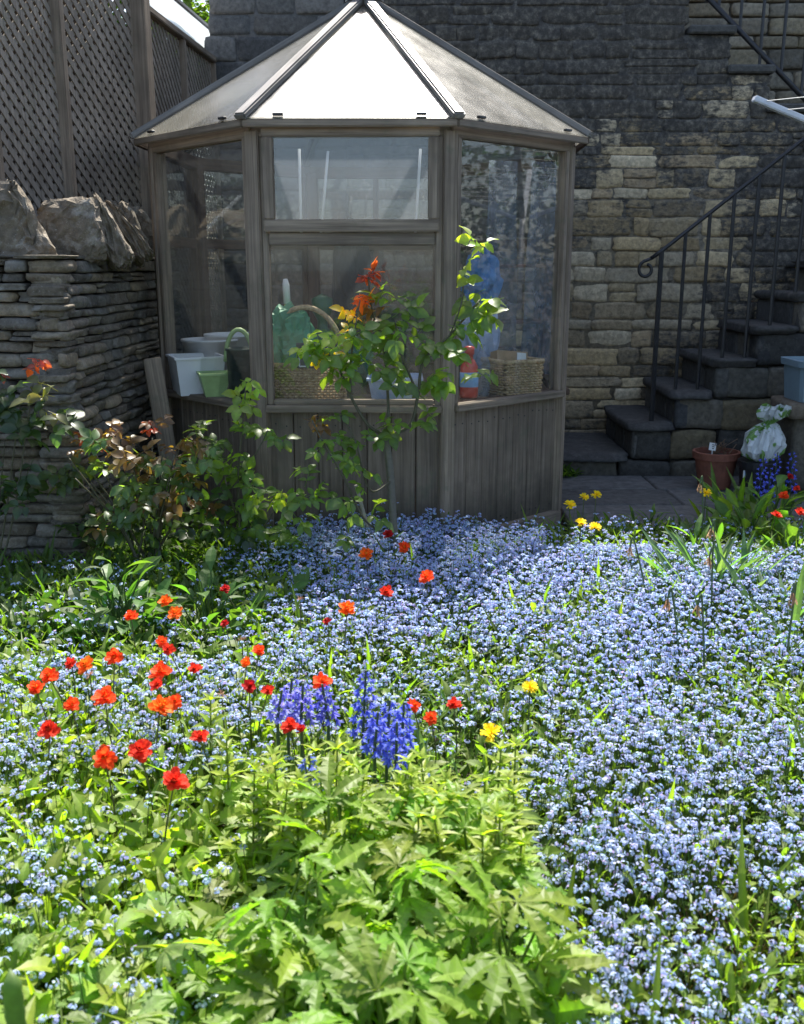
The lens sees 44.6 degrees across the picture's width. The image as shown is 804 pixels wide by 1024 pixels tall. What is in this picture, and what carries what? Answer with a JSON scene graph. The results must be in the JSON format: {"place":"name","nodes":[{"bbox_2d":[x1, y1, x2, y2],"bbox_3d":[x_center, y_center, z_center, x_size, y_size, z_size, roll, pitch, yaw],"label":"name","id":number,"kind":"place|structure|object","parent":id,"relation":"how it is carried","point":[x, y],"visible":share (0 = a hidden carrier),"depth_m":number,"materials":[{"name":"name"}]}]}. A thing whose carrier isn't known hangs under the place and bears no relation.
{"place":"outdoors","nodes":[
{"label":"outdoors","id":0,"kind":"place"},
{"bbox_2d":[137,273,715,549],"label":"ground","id":1,"kind":"structure","parent":0,"point":[562,524],"depth_m":5.75,"materials":[{"name":"soil"}]},
{"bbox_2d":[0,179,183,577],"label":"dry stone wall","id":2,"kind":"structure","parent":1,"relation":"on","point":[78,306],"depth_m":4.68,"materials":[{"name":"stone"}]},
{"bbox_2d":[0,0,227,352],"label":"trellis fence","id":3,"kind":"object","parent":1,"relation":"on","point":[87,87],"visible":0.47,"depth_m":5.51,"materials":[{"name":"brown wood"}]},
{"bbox_2d":[150,0,209,46],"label":"lean to roof","id":4,"kind":"object","parent":3,"relation":"attached to","point":[185,18],"visible":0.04,"depth_m":7.20,"materials":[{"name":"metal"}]},
{"bbox_2d":[108,0,212,206],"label":"garden tree","id":5,"kind":"object","parent":1,"relation":"on","point":[204,14],"visible":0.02,"depth_m":10.77,"materials":[{"name":"green plant"}]},
{"bbox_2d":[143,357,188,537],"bbox_3d":[-1.304,-0.343,5.440,0.193,1.023,0.069,0,14,0],"label":"plank","id":6,"kind":"object","parent":1,"relation":"on","point":[156,385],"visible":0.56,"depth_m":5.37,"materials":[{"name":"brown wood"}]},
{"bbox_2d":[204,0,347,332],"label":"house wall","id":7,"kind":"structure","parent":1,"relation":"on","point":[242,32],"depth_m":7.29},
{"bbox_2d":[129,0,593,538],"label":"summerhouse","id":8,"kind":"structure","parent":1,"relation":"on","point":[489,456],"depth_m":5.25,"materials":[{"name":"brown wood"}]},
{"bbox_2d":[165,353,224,395],"bbox_3d":[-1.160,-0.779,5.537,0.289,0.212,0.289,-6,15,-22],"label":"storage tub","id":9,"kind":"object","parent":8,"relation":"on","point":[184,367],"visible":0.8,"depth_m":5.42,"materials":[{"name":"white plastic"}]},
{"bbox_2d":[180,337,237,387],"bbox_3d":[-1.133,-0.886,5.819,0.342,0.282,0.342,0,14,0],"label":"storage tub","id":10,"kind":"object","parent":8,"relation":"on","point":[200,345],"visible":0.39,"depth_m":5.66,"materials":[{"name":"white plastic"}]},
{"bbox_2d":[196,370,228,397],"bbox_3d":[-1.027,-0.697,5.362,0.171,0.137,0.171,-4,15,-17],"label":"flower pot","id":11,"kind":"object","parent":8,"relation":"on","point":[214,383],"visible":0.78,"depth_m":5.30,"materials":[{"name":"green plastic"}]},
{"bbox_2d":[224,328,250,399],"bbox_3d":[-0.864,-0.802,5.284,0.187,0.380,0.182,0,14,0],"label":"basket","id":12,"kind":"object","parent":8,"relation":"on","point":[237,359],"visible":0.52,"depth_m":5.22,"materials":[{"name":"green plastic"}]},
{"bbox_2d":[274,305,347,398],"bbox_3d":[-0.510,-0.837,5.172,0.450,0.502,0.238,0,14,0],"label":"basket","id":13,"kind":"object","parent":8,"relation":"on","point":[299,383],"visible":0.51,"depth_m":5.11,"materials":[{"name":"wicker"}]},
{"bbox_2d":[272,301,317,368],"bbox_3d":[-0.589,-0.898,5.189,0.327,0.433,0.234,0,14,0],"label":"plastic sack","id":14,"kind":"object","parent":13,"relation":"in","point":[290,330],"visible":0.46,"depth_m":5.10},
{"bbox_2d":[311,293,367,339],"bbox_3d":[-0.377,-0.951,5.528,0.363,0.550,0.210,5,15,20],"label":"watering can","id":15,"kind":"object","parent":8,"relation":"on","point":[322,302],"visible":0.22,"depth_m":5.47,"materials":[{"name":"green plastic"}]},
{"bbox_2d":[329,332,373,394],"bbox_3d":[-0.316,-0.817,5.434,0.326,0.366,0.243,0,14,0],"label":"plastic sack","id":16,"kind":"object","parent":8,"relation":"on","point":[362,369],"visible":0.14,"depth_m":5.38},
{"bbox_2d":[332,217,372,336],"bbox_3d":[-0.312,-1.455,6.128,0.258,0.751,0.161,0,14,0],"label":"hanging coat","id":17,"kind":"object","parent":8,"relation":"hanging from","point":[351,264],"visible":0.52,"depth_m":6.07,"materials":[{"name":"fabric"}]},
{"bbox_2d":[366,373,422,398],"bbox_3d":[-0.038,-0.677,5.315,0.300,0.122,0.300,0,14,0],"label":"storage tub","id":18,"kind":"object","parent":8,"relation":"on","point":[376,392],"visible":0.4,"depth_m":5.20,"materials":[{"name":"white plastic"}]},
{"bbox_2d":[460,346,478,398],"bbox_3d":[0.364,-0.759,5.315,0.102,0.280,0.061,0,14,0],"label":"detergent bottle","id":19,"kind":"object","parent":8,"relation":"on","point":[469,389],"visible":0.84,"depth_m":5.30,"materials":[{"name":"red plastic"}]},
{"bbox_2d":[459,306,500,375],"bbox_3d":[0.447,-1.056,5.718,0.256,0.534,0.182,0,14,0],"label":"plastic bag","id":20,"kind":"object","parent":8,"relation":"hanging from","point":[489,342],"visible":0.23,"depth_m":5.67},
{"bbox_2d":[461,247,503,306],"bbox_3d":[0.460,-1.316,5.628,0.245,0.394,0.184,0,14,0],"label":"plastic bag","id":21,"kind":"object","parent":8,"relation":"hanging from","point":[485,267],"visible":0.67,"depth_m":5.56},
{"bbox_2d":[480,356,544,395],"bbox_3d":[0.622,-0.772,5.539,0.280,0.196,0.259,-7,16,-27],"label":"basket","id":22,"kind":"object","parent":8,"relation":"on","point":[528,372],"visible":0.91,"depth_m":5.44,"materials":[{"name":"wicker"}]},
{"bbox_2d":[498,264,547,375],"bbox_3d":[0.760,-0.895,6.477,0.320,1.440,0.250,0,14,0],"label":"chair","id":23,"kind":"object","parent":8,"relation":"on","point":[541,321],"visible":0.35,"depth_m":6.27,"materials":[{"name":"red wood"}]},
{"bbox_2d":[544,163,556,376],"bbox_3d":[0.925,-1.452,5.946,0.004,1.280,0.824,0,14,1],"label":"window pane","id":24,"kind":"structure","parent":8,"relation":"in","point":[553,170],"depth_m":6.14,"materials":[{"name":"clear glass"}]},
{"bbox_2d":[0,548,803,1023],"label":"garden bed","id":25,"kind":"object","parent":1,"relation":"on","point":[642,972],"visible":0.01,"depth_m":2.57,"materials":[{"name":"soil"}]},
{"bbox_2d":[1,969,35,1023],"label":"leaf plant","id":26,"kind":"object","parent":25,"relation":"on","point":[17,1011],"visible":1,"depth_m":1.40,"materials":[{"name":"green plant"}]},
{"bbox_2d":[0,358,84,565],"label":"rose bush","id":27,"kind":"object","parent":25,"relation":"on","point":[13,421],"visible":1,"depth_m":4.26,"materials":[{"name":"green plant"}]},
{"bbox_2d":[0,910,88,1003],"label":"geranium plant","id":28,"kind":"object","parent":25,"relation":"on","point":[22,941],"visible":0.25,"depth_m":1.95,"materials":[{"name":"green plant"}]},
{"bbox_2d":[0,588,94,661],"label":"leafy plant","id":29,"kind":"object","parent":25,"relation":"on","point":[31,620],"visible":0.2,"depth_m":3.75,"materials":[{"name":"green plant"}]},
{"bbox_2d":[37,719,60,809],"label":"red avens","id":30,"kind":"object","parent":25,"relation":"on","point":[49,728],"visible":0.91,"depth_m":2.52,"materials":[{"name":"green plant"}]},
{"bbox_2d":[13,586,132,653],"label":"leafy plant","id":31,"kind":"object","parent":25,"relation":"on","point":[72,592],"visible":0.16,"depth_m":3.85,"materials":[{"name":"green plant"}]},
{"bbox_2d":[42,961,170,1023],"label":"geranium plant","id":32,"kind":"object","parent":25,"relation":"on","point":[109,974],"visible":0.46,"depth_m":1.83,"materials":[{"name":"green plant"}]},
{"bbox_2d":[91,685,123,774],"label":"red avens","id":33,"kind":"object","parent":25,"relation":"on","point":[104,695],"visible":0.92,"depth_m":2.71,"materials":[{"name":"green plant"}]},
{"bbox_2d":[93,744,126,835],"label":"red avens","id":34,"kind":"object","parent":25,"relation":"on","point":[104,757],"visible":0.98,"depth_m":2.37,"materials":[{"name":"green plant"}]},
{"bbox_2d":[43,555,194,660],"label":"leafy plant","id":35,"kind":"object","parent":25,"relation":"on","point":[141,589],"visible":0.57,"depth_m":3.70,"materials":[{"name":"green plant"}]},
{"bbox_2d":[63,1009,176,1023],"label":"geranium plant","id":36,"kind":"object","parent":25,"relation":"on","point":[79,1017],"visible":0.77,"depth_m":1.70,"materials":[{"name":"green plant"}]},
{"bbox_2d":[58,931,228,1017],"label":"geranium plant","id":37,"kind":"object","parent":25,"relation":"on","point":[168,955],"visible":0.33,"depth_m":1.93,"materials":[{"name":"green plant"}]},
{"bbox_2d":[128,739,164,835],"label":"red avens","id":38,"kind":"object","parent":25,"relation":"on","point":[140,751],"visible":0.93,"depth_m":2.40,"materials":[{"name":"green plant"}]},
{"bbox_2d":[37,414,269,581],"bbox_3d":[-1.126,0.024,4.561,1.041,0.967,0.664,0,14,0],"label":"rose bush","id":39,"kind":"object","parent":25,"relation":"on","point":[142,508],"visible":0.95,"depth_m":4.42,"materials":[{"name":"green plant"}]},
{"bbox_2d":[148,694,173,777],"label":"red avens","id":40,"kind":"object","parent":25,"relation":"on","point":[161,704],"visible":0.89,"depth_m":2.64,"materials":[{"name":"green plant"}]},
{"bbox_2d":[129,960,209,1023],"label":"geranium plant","id":41,"kind":"object","parent":25,"relation":"on","point":[161,1000],"visible":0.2,"depth_m":1.76,"materials":[{"name":"green plant"}]},
{"bbox_2d":[163,766,189,841],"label":"red avens","id":42,"kind":"object","parent":25,"relation":"on","point":[174,778],"visible":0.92,"depth_m":2.26,"materials":[{"name":"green plant"}]},
{"bbox_2d":[117,873,249,1009],"bbox_3d":[-0.467,0.914,2.074,0.299,0.220,0.373,7,16,26],"label":"geranium plant","id":43,"kind":"object","parent":25,"relation":"on","point":[182,918],"visible":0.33,"depth_m":2.06,"materials":[{"name":"green plant"}]},
{"bbox_2d":[128,546,274,660],"bbox_3d":[-0.750,0.383,3.752,0.545,0.434,0.566,0,14,0],"label":"leafy plant","id":44,"kind":"object","parent":25,"relation":"on","point":[206,575],"visible":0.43,"depth_m":3.77,"materials":[{"name":"green plant"}]},
{"bbox_2d":[189,689,229,768],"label":"dead nettle","id":45,"kind":"object","parent":25,"relation":"on","point":[212,721],"visible":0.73,"depth_m":2.71,"materials":[{"name":"green plant"}]},
{"bbox_2d":[197,725,250,849],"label":"dead nettle","id":46,"kind":"object","parent":25,"relation":"on","point":[228,775],"visible":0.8,"depth_m":2.46,"materials":[{"name":"green plant"}]},
{"bbox_2d":[171,377,312,559],"bbox_3d":[-0.743,-0.105,4.606,0.650,1.065,0.429,0,14,0],"label":"climbing rose","id":47,"kind":"object","parent":25,"relation":"on","point":[249,511],"visible":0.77,"depth_m":4.52,"materials":[{"name":"green plant"}]},
{"bbox_2d":[221,758,274,895],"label":"dead nettle","id":48,"kind":"object","parent":25,"relation":"on","point":[252,835],"visible":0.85,"depth_m":2.25,"materials":[{"name":"green plant"}]},
{"bbox_2d":[232,767,281,888],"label":"dead nettle","id":49,"kind":"object","parent":25,"relation":"on","point":[258,846],"visible":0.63,"depth_m":2.26,"materials":[{"name":"green plant"}]},
{"bbox_2d":[205,567,315,629],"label":"leafy plant","id":50,"kind":"object","parent":25,"relation":"on","point":[301,583],"visible":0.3,"depth_m":3.96,"materials":[{"name":"green plant"}]},
{"bbox_2d":[233,766,290,898],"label":"dead nettle","id":51,"kind":"object","parent":25,"relation":"on","point":[261,790],"visible":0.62,"depth_m":2.25,"materials":[{"name":"green plant"}]},
{"bbox_2d":[249,776,298,894],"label":"dead nettle","id":52,"kind":"object","parent":25,"relation":"on","point":[285,800],"visible":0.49,"depth_m":2.13,"materials":[{"name":"green plant"}]},
{"bbox_2d":[264,690,292,770],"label":"bluebell","id":53,"kind":"object","parent":25,"relation":"on","point":[285,712],"visible":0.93,"depth_m":2.58,"materials":[{"name":"blue plant"}]},
{"bbox_2d":[257,753,304,899],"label":"dead nettle","id":54,"kind":"object","parent":25,"relation":"on","point":[273,762],"visible":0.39,"depth_m":2.21,"materials":[{"name":"green plant"}]},
{"bbox_2d":[171,832,398,1023],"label":"cut leaved plant","id":55,"kind":"object","parent":25,"relation":"on","point":[244,928],"visible":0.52,"depth_m":1.79,"materials":[{"name":"green plant"}]},
{"bbox_2d":[193,955,398,1023],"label":"cut leaved plant","id":56,"kind":"object","parent":25,"relation":"on","point":[258,998],"visible":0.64,"depth_m":1.66,"materials":[{"name":"green plant"}]},
{"bbox_2d":[285,683,317,762],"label":"bluebell","id":57,"kind":"object","parent":25,"relation":"on","point":[301,709],"visible":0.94,"depth_m":2.63,"materials":[{"name":"blue plant"}]},
{"bbox_2d":[278,767,326,896],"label":"dead nettle","id":58,"kind":"object","parent":25,"relation":"on","point":[302,804],"visible":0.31,"depth_m":2.15,"materials":[{"name":"green plant"}]},
{"bbox_2d":[298,771,337,891],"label":"dead nettle","id":59,"kind":"object","parent":25,"relation":"on","point":[323,827],"visible":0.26,"depth_m":2.14,"materials":[{"name":"green plant"}]},
{"bbox_2d":[242,751,409,928],"bbox_3d":[-0.123,0.791,2.060,0.441,0.465,0.440,0,14,0],"label":"cut leaved plant","id":60,"kind":"object","parent":25,"relation":"on","point":[360,810],"visible":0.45,"depth_m":2.04,"materials":[{"name":"green plant"}]},
{"bbox_2d":[312,684,343,753],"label":"bluebell","id":61,"kind":"object","parent":25,"relation":"on","point":[326,709],"visible":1,"depth_m":2.62,"materials":[{"name":"blue plant"}]},
{"bbox_2d":[347,670,378,769],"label":"bluebell","id":62,"kind":"object","parent":25,"relation":"on","point":[365,713],"visible":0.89,"depth_m":2.72,"materials":[{"name":"blue plant"}]},
{"bbox_2d":[360,711,390,814],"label":"bluebell","id":63,"kind":"object","parent":25,"relation":"on","point":[377,728],"visible":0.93,"depth_m":2.46,"materials":[{"name":"blue plant"}]},
{"bbox_2d":[259,920,502,1023],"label":"cut leaved plant","id":64,"kind":"object","parent":25,"relation":"on","point":[381,961],"visible":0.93,"depth_m":1.62,"materials":[{"name":"green plant"}]},
{"bbox_2d":[371,700,399,808],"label":"bluebell","id":65,"kind":"object","parent":25,"relation":"on","point":[388,714],"visible":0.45,"depth_m":2.53,"materials":[{"name":"blue plant"}]},
{"bbox_2d":[269,226,508,555],"bbox_3d":[-0.071,-0.504,4.457,1.100,1.545,0.477,-5,15,-18],"label":"standard rose","id":66,"kind":"object","parent":25,"relation":"on","point":[481,322],"visible":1,"depth_m":4.39,"materials":[{"name":"green plant"}]},
{"bbox_2d":[265,837,515,1023],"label":"cut leaved plant","id":67,"kind":"object","parent":25,"relation":"on","point":[418,907],"visible":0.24,"depth_m":1.83,"materials":[{"name":"green plant"}]},
{"bbox_2d":[381,721,410,788],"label":"bluebell","id":68,"kind":"object","parent":25,"relation":"on","point":[397,739],"visible":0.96,"depth_m":2.41,"materials":[{"name":"blue plant"}]},
{"bbox_2d":[382,772,417,853],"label":"dead nettle","id":69,"kind":"object","parent":25,"relation":"on","point":[400,781],"visible":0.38,"depth_m":2.15,"materials":[{"name":"green plant"}]},
{"bbox_2d":[0,498,803,1023],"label":"undergrowth","id":70,"kind":"object","parent":25,"relation":"on","point":[192,828],"visible":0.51,"depth_m":2.75,"materials":[{"name":"green plant"}]},
{"bbox_2d":[0,502,803,1023],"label":"forget me not flowers","id":71,"kind":"object","parent":25,"relation":"on","point":[488,606],"visible":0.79,"depth_m":3.10,"materials":[{"name":"blue plant"}]},
{"bbox_2d":[388,702,417,774],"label":"bluebell","id":72,"kind":"object","parent":25,"relation":"on","point":[404,721],"visible":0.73,"depth_m":2.51,"materials":[{"name":"blue plant"}]},
{"bbox_2d":[352,777,479,855],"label":"cut leaved plant","id":73,"kind":"object","parent":25,"relation":"on","point":[395,810],"visible":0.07,"depth_m":2.14,"materials":[{"name":"green plant"}]},
{"bbox_2d":[324,696,531,804],"bbox_3d":[0.056,0.707,2.619,0.478,0.360,0.514,12,18,39],"label":"strap leaf plant","id":74,"kind":"object","parent":25,"relation":"on","point":[419,738],"visible":0.09,"depth_m":2.68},
{"bbox_2d":[417,806,473,899],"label":"dead nettle","id":75,"kind":"object","parent":25,"relation":"on","point":[437,832],"visible":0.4,"depth_m":1.99,"materials":[{"name":"green plant"}]},
{"bbox_2d":[373,778,566,979],"bbox_3d":[0.129,0.814,2.045,0.429,0.428,0.398,-12,18,-38],"label":"cut leaved plant","id":76,"kind":"object","parent":25,"relation":"on","point":[532,875],"visible":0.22,"depth_m":2.01,"materials":[{"name":"green plant"}]},
{"bbox_2d":[463,815,518,917],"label":"dead nettle","id":77,"kind":"object","parent":25,"relation":"on","point":[480,849],"visible":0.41,"depth_m":1.95,"materials":[{"name":"green plant"}]},
{"bbox_2d":[468,805,524,934],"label":"dead nettle","id":78,"kind":"object","parent":25,"relation":"on","point":[500,815],"visible":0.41,"depth_m":1.99,"materials":[{"name":"green plant"}]},
{"bbox_2d":[468,739,524,829],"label":"dead nettle","id":79,"kind":"object","parent":25,"relation":"on","point":[498,760],"visible":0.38,"depth_m":2.26,"materials":[{"name":"green plant"}]},
{"bbox_2d":[471,797,522,955],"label":"dead nettle","id":80,"kind":"object","parent":25,"relation":"on","point":[497,807],"visible":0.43,"depth_m":2.01,"materials":[{"name":"green plant"}]},
{"bbox_2d":[385,853,623,1023],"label":"cut leaved plant","id":81,"kind":"object","parent":25,"relation":"on","point":[539,995],"visible":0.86,"depth_m":1.73,"materials":[{"name":"green plant"}]},
{"bbox_2d":[480,769,539,865],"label":"dead nettle","id":82,"kind":"object","parent":25,"relation":"on","point":[506,777],"visible":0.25,"depth_m":2.18,"materials":[{"name":"green plant"}]},
{"bbox_2d":[496,734,543,847],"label":"dead nettle","id":83,"kind":"object","parent":25,"relation":"on","point":[515,767],"visible":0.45,"depth_m":2.33,"materials":[{"name":"green plant"}]},
{"bbox_2d":[501,781,542,865],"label":"dead nettle","id":84,"kind":"object","parent":25,"relation":"on","point":[514,790],"visible":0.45,"depth_m":2.15,"materials":[{"name":"green plant"}]},
{"bbox_2d":[503,830,540,955],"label":"dead nettle","id":85,"kind":"object","parent":25,"relation":"on","point":[521,849],"visible":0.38,"depth_m":2.02,"materials":[{"name":"green plant"}]},
{"bbox_2d":[661,514,747,562],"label":"leafy plant","id":86,"kind":"object","parent":25,"relation":"on","point":[706,529],"visible":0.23,"depth_m":4.63,"materials":[{"name":"green plant"}]},
{"bbox_2d":[634,519,802,613],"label":"strap leaf plant","id":87,"kind":"object","parent":25,"relation":"on","point":[724,551],"visible":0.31,"depth_m":4.13,"materials":[{"name":"plant"}]},
{"bbox_2d":[693,488,794,550],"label":"leafy plant","id":88,"kind":"object","parent":25,"relation":"on","point":[722,505],"visible":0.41,"depth_m":5.01,"materials":[{"name":"green plant"}]},
{"bbox_2d":[716,548,803,662],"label":"strap leaf plant","id":89,"kind":"object","parent":25,"relation":"on","point":[798,611],"visible":0.34,"depth_m":3.81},
{"bbox_2d":[750,517,803,567],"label":"leafy plant","id":90,"kind":"object","parent":25,"relation":"on","point":[791,533],"visible":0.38,"depth_m":4.69,"materials":[{"name":"green plant"}]},
{"bbox_2d":[343,0,803,433],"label":"house wall","id":91,"kind":"structure","parent":1,"relation":"on","point":[607,73],"depth_m":7.48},
{"bbox_2d":[563,260,803,476],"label":"stone staircase","id":92,"kind":"structure","parent":1,"relation":"on","point":[731,396],"depth_m":7.01,"materials":[{"name":"stone"}]},
{"bbox_2d":[637,137,803,459],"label":"iron railing","id":93,"kind":"object","parent":92,"relation":"on","point":[708,214],"visible":0.98,"depth_m":6.78,"materials":[{"name":"metal"}]},
{"bbox_2d":[663,25,803,376],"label":"stone wall","id":94,"kind":"structure","parent":1,"relation":"on","point":[705,33],"depth_m":7.47,"materials":[{"name":"stone"}]},
{"bbox_2d":[706,0,803,101],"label":"iron railing","id":95,"kind":"object","parent":94,"relation":"on","point":[757,49],"visible":0.82,"depth_m":7.33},
{"bbox_2d":[730,474,803,532],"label":"leafy plant","id":96,"kind":"object","parent":1,"relation":"on","point":[780,486],"visible":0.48,"depth_m":5.42,"materials":[{"name":"green plant"}]},
{"bbox_2d":[561,476,803,540],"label":"path","id":97,"kind":"structure","parent":0,"point":[621,494],"depth_m":6.34,"materials":[{"name":"stone"}]},
{"bbox_2d":[558,462,801,541],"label":"weeds","id":98,"kind":"object","parent":97,"relation":"on","point":[568,472],"visible":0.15,"depth_m":5.50,"materials":[{"name":"green plant"}]},
{"bbox_2d":[692,439,740,489],"bbox_3d":[2.119,-0.333,6.618,0.316,0.332,0.316,0,14,0],"label":"plant pot","id":99,"kind":"object","parent":97,"relation":"on","point":[721,458],"visible":0.85,"depth_m":6.53,"materials":[{"name":"ceramic"}]},
{"bbox_2d":[688,464,798,522],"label":"strap leaf plant","id":100,"kind":"object","parent":97,"relation":"on","point":[715,494],"visible":0.33,"depth_m":5.52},
{"bbox_2d":[737,457,782,496],"bbox_3d":[2.342,-0.233,6.437,0.280,0.226,0.280,0,14,0],"label":"plant pot","id":101,"kind":"object","parent":97,"relation":"on","point":[748,466],"visible":0.54,"depth_m":6.34,"materials":[{"name":"black metal"}]},
{"bbox_2d":[741,403,791,461],"bbox_3d":[2.371,-0.514,6.349,0.310,0.377,0.210,0,14,0],"label":"compost bag","id":102,"kind":"object","parent":101,"relation":"on","point":[766,438],"visible":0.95,"depth_m":6.30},
{"bbox_2d":[752,95,803,123],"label":"rotary clothes airer","id":103,"kind":"object","parent":97,"relation":"on","point":[777,108],"visible":1,"depth_m":5.04,"materials":[{"name":"white metal"}]},
{"bbox_2d":[770,395,803,491],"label":"stone plinth","id":104,"kind":"structure","parent":97,"relation":"on","point":[792,426],"depth_m":6.40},
{"bbox_2d":[781,356,803,402],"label":"storage bin","id":105,"kind":"object","parent":104,"relation":"on","point":[794,378],"visible":1,"depth_m":6.37,"materials":[{"name":"blue plastic"}]},
{"bbox_2d":[685,0,803,102],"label":"house wall","id":106,"kind":"structure","parent":0,"point":[705,12],"depth_m":8.18,"materials":[{"name":"stone"}]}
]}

